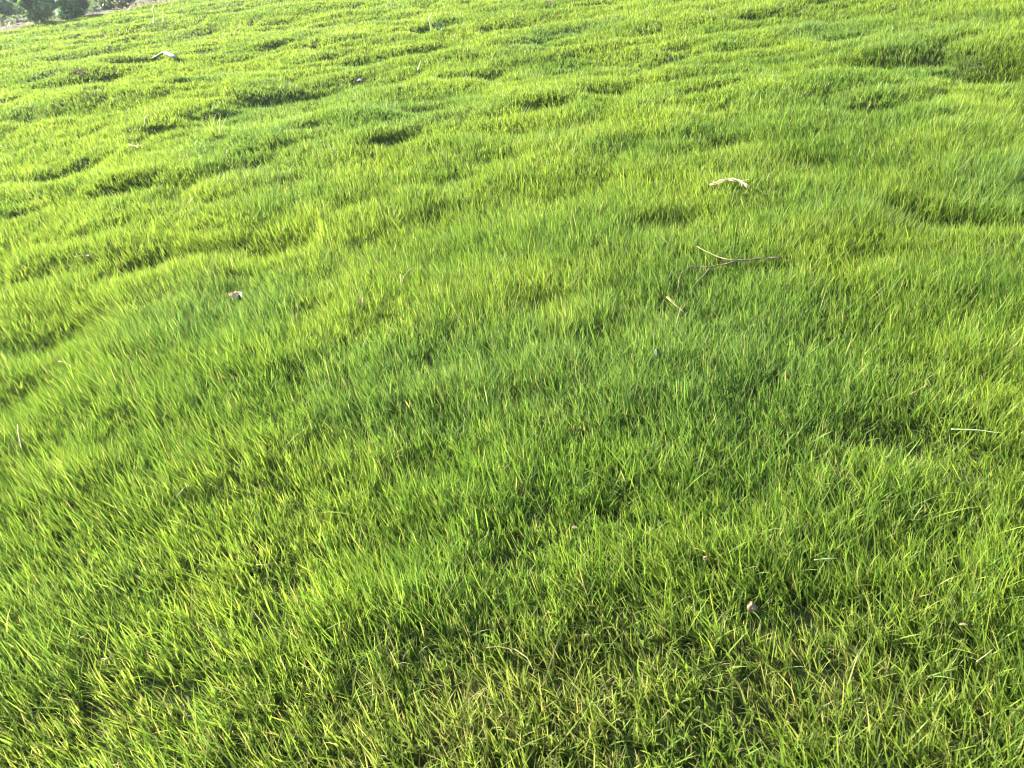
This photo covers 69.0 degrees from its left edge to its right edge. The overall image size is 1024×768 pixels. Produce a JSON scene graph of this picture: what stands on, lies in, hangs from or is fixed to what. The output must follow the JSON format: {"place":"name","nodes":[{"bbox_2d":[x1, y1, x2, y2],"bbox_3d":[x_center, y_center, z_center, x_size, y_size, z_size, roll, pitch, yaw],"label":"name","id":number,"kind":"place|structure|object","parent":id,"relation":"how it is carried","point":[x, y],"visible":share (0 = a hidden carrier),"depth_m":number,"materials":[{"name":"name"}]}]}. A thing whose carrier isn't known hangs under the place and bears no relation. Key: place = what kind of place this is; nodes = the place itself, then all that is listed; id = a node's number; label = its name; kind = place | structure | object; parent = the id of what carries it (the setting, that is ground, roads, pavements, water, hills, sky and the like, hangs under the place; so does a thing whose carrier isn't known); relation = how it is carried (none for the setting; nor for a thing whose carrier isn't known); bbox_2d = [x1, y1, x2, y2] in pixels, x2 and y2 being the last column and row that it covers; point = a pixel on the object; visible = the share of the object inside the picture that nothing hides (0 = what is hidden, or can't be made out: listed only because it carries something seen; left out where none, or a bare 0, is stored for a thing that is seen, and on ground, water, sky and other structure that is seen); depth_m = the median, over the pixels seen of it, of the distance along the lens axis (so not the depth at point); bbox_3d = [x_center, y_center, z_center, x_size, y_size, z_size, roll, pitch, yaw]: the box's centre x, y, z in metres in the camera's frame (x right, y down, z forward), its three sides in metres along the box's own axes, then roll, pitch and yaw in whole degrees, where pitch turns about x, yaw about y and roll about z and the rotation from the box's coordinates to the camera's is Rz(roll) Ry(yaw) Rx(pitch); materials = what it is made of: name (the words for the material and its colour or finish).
{"place":"outdoors","nodes":[
{"label":"outdoors","id":0,"kind":"place"},
{"bbox_2d":[0,0,176,30],"bbox_3d":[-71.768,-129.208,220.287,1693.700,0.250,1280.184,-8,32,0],"label":"bare soil","id":1,"kind":"structure","parent":0,"point":[95,12],"depth_m":22.30,"materials":[{"name":"beige soil"}]},
{"bbox_2d":[0,0,21,21],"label":"shrub","id":2,"kind":"object","parent":1,"relation":"on","point":[4,4],"visible":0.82,"depth_m":22.58,"materials":[{"name":"green plant"}]},
{"bbox_2d":[8,0,27,16],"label":"shrub","id":3,"kind":"object","parent":1,"relation":"on","point":[11,2],"visible":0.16,"depth_m":23.64,"materials":[{"name":"green plant"}]},
{"bbox_2d":[17,0,57,23],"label":"shrub","id":4,"kind":"object","parent":1,"relation":"on","point":[42,10],"visible":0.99,"depth_m":19.74,"materials":[{"name":"green plant"}]},
{"bbox_2d":[55,0,89,18],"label":"shrub","id":5,"kind":"object","parent":1,"relation":"on","point":[73,8],"visible":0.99,"depth_m":20.25,"materials":[{"name":"green plant"}]},
{"bbox_2d":[0,0,152,26],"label":"undergrowth","id":6,"kind":"object","parent":1,"relation":"on","point":[93,2],"visible":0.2,"depth_m":21.95,"materials":[{"name":"green plant"}]},
{"bbox_2d":[0,0,174,28],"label":"dry weeds","id":7,"kind":"object","parent":1,"relation":"on","point":[89,13],"visible":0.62,"depth_m":20.43,"materials":[{"name":"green plant"}]},
{"bbox_2d":[97,0,114,10],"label":"shrub","id":8,"kind":"object","parent":1,"relation":"on","point":[104,7],"visible":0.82,"depth_m":22.43,"materials":[{"name":"green plant"}]},
{"bbox_2d":[115,0,134,7],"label":"shrub","id":9,"kind":"object","parent":1,"relation":"on","point":[122,3],"visible":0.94,"depth_m":21.96,"materials":[{"name":"green plant"}]},
{"bbox_2d":[151,51,177,58],"bbox_3d":[-4.479,-4.223,9.600,0.108,0.114,0.945,-30,38,-30],"label":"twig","id":10,"kind":"object","parent":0,"point":[166,53],"visible":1,"depth_m":9.52,"materials":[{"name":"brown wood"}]},
{"bbox_2d":[0,0,1023,767],"bbox_3d":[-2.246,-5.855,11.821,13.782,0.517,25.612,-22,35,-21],"label":"lawn grass","id":11,"kind":"structure","parent":0,"point":[520,238],"depth_m":2.20,"materials":[{"name":"green plant"}]},
{"bbox_2d":[72,69,86,75],"bbox_3d":[-5.167,-3.726,8.943,0.153,0.109,0.137,-8,32,0],"label":"dead leaf","id":12,"kind":"object","parent":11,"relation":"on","point":[76,71],"visible":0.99,"depth_m":8.92,"materials":[{"name":"brown plant"}]},
{"bbox_2d":[152,6,154,24],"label":"pale stalk","id":13,"kind":"object","parent":11,"relation":"on","point":[153,16],"visible":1,"depth_m":13.48,"materials":[{"name":"plant"}]},
{"bbox_2d":[199,114,225,138],"bbox_3d":[-1.987,-1.719,4.969,0.208,0.175,0.198,-8,32,0],"label":"grass tuft","id":14,"kind":"object","parent":11,"relation":"on","point":[212,132],"visible":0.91,"depth_m":4.98,"materials":[{"name":"green plant"}]},
{"bbox_2d":[229,291,242,300],"bbox_3d":[-1.034,-0.336,2.810,0.059,0.026,0.041,9,36,24],"label":"crumpled leaf","id":15,"kind":"object","parent":11,"relation":"on","point":[235,294],"visible":0.95,"depth_m":2.81,"materials":[{"name":"beige plant"}]},
{"bbox_2d":[428,12,432,31],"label":"pale stalk","id":16,"kind":"object","parent":11,"relation":"on","point":[431,27],"visible":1,"depth_m":8.73,"materials":[{"name":"green plant"}]},
{"bbox_2d":[435,21,442,30],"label":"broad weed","id":17,"kind":"object","parent":11,"relation":"on","point":[439,28],"visible":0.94,"depth_m":8.79,"materials":[{"name":"green plant"}]},
{"bbox_2d":[486,646,533,670],"bbox_3d":[0.002,0.465,1.280,0.099,0.002,0.022,15,39,31],"label":"dry stalk","id":18,"kind":"object","parent":11,"relation":"on","point":[512,652],"visible":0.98,"depth_m":1.28,"materials":[{"name":"plant"}]},
{"bbox_2d":[710,177,748,187],"bbox_3d":[0.908,-0.830,3.071,0.165,0.016,0.090,18,40,35],"label":"straw sprig","id":19,"kind":"object","parent":11,"relation":"on","point":[729,179],"visible":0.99,"depth_m":3.09,"materials":[{"name":"beige plant"}]},
{"bbox_2d":[678,246,781,285],"bbox_3d":[0.707,-0.375,2.480,0.296,0.018,0.319,12,38,29],"label":"fallen twig","id":20,"kind":"object","parent":11,"relation":"on","point":[757,258],"visible":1,"depth_m":2.53,"materials":[{"name":"beige wood"}]},
{"bbox_2d":[747,601,756,612],"bbox_3d":[0.427,0.397,1.325,0.019,0.026,0.016,-8,32,0],"label":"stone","id":21,"kind":"object","parent":11,"relation":"on","point":[752,606],"visible":1,"depth_m":1.32,"materials":[{"name":"grey stone"}]},
{"bbox_2d":[951,429,1002,432],"bbox_3d":[1.024,0.104,1.642,0.097,0.014,0.004,11,37,27],"label":"long leaf","id":22,"kind":"object","parent":11,"relation":"on","point":[976,429],"visible":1,"depth_m":1.64,"materials":[{"name":"plant"}]}
]}

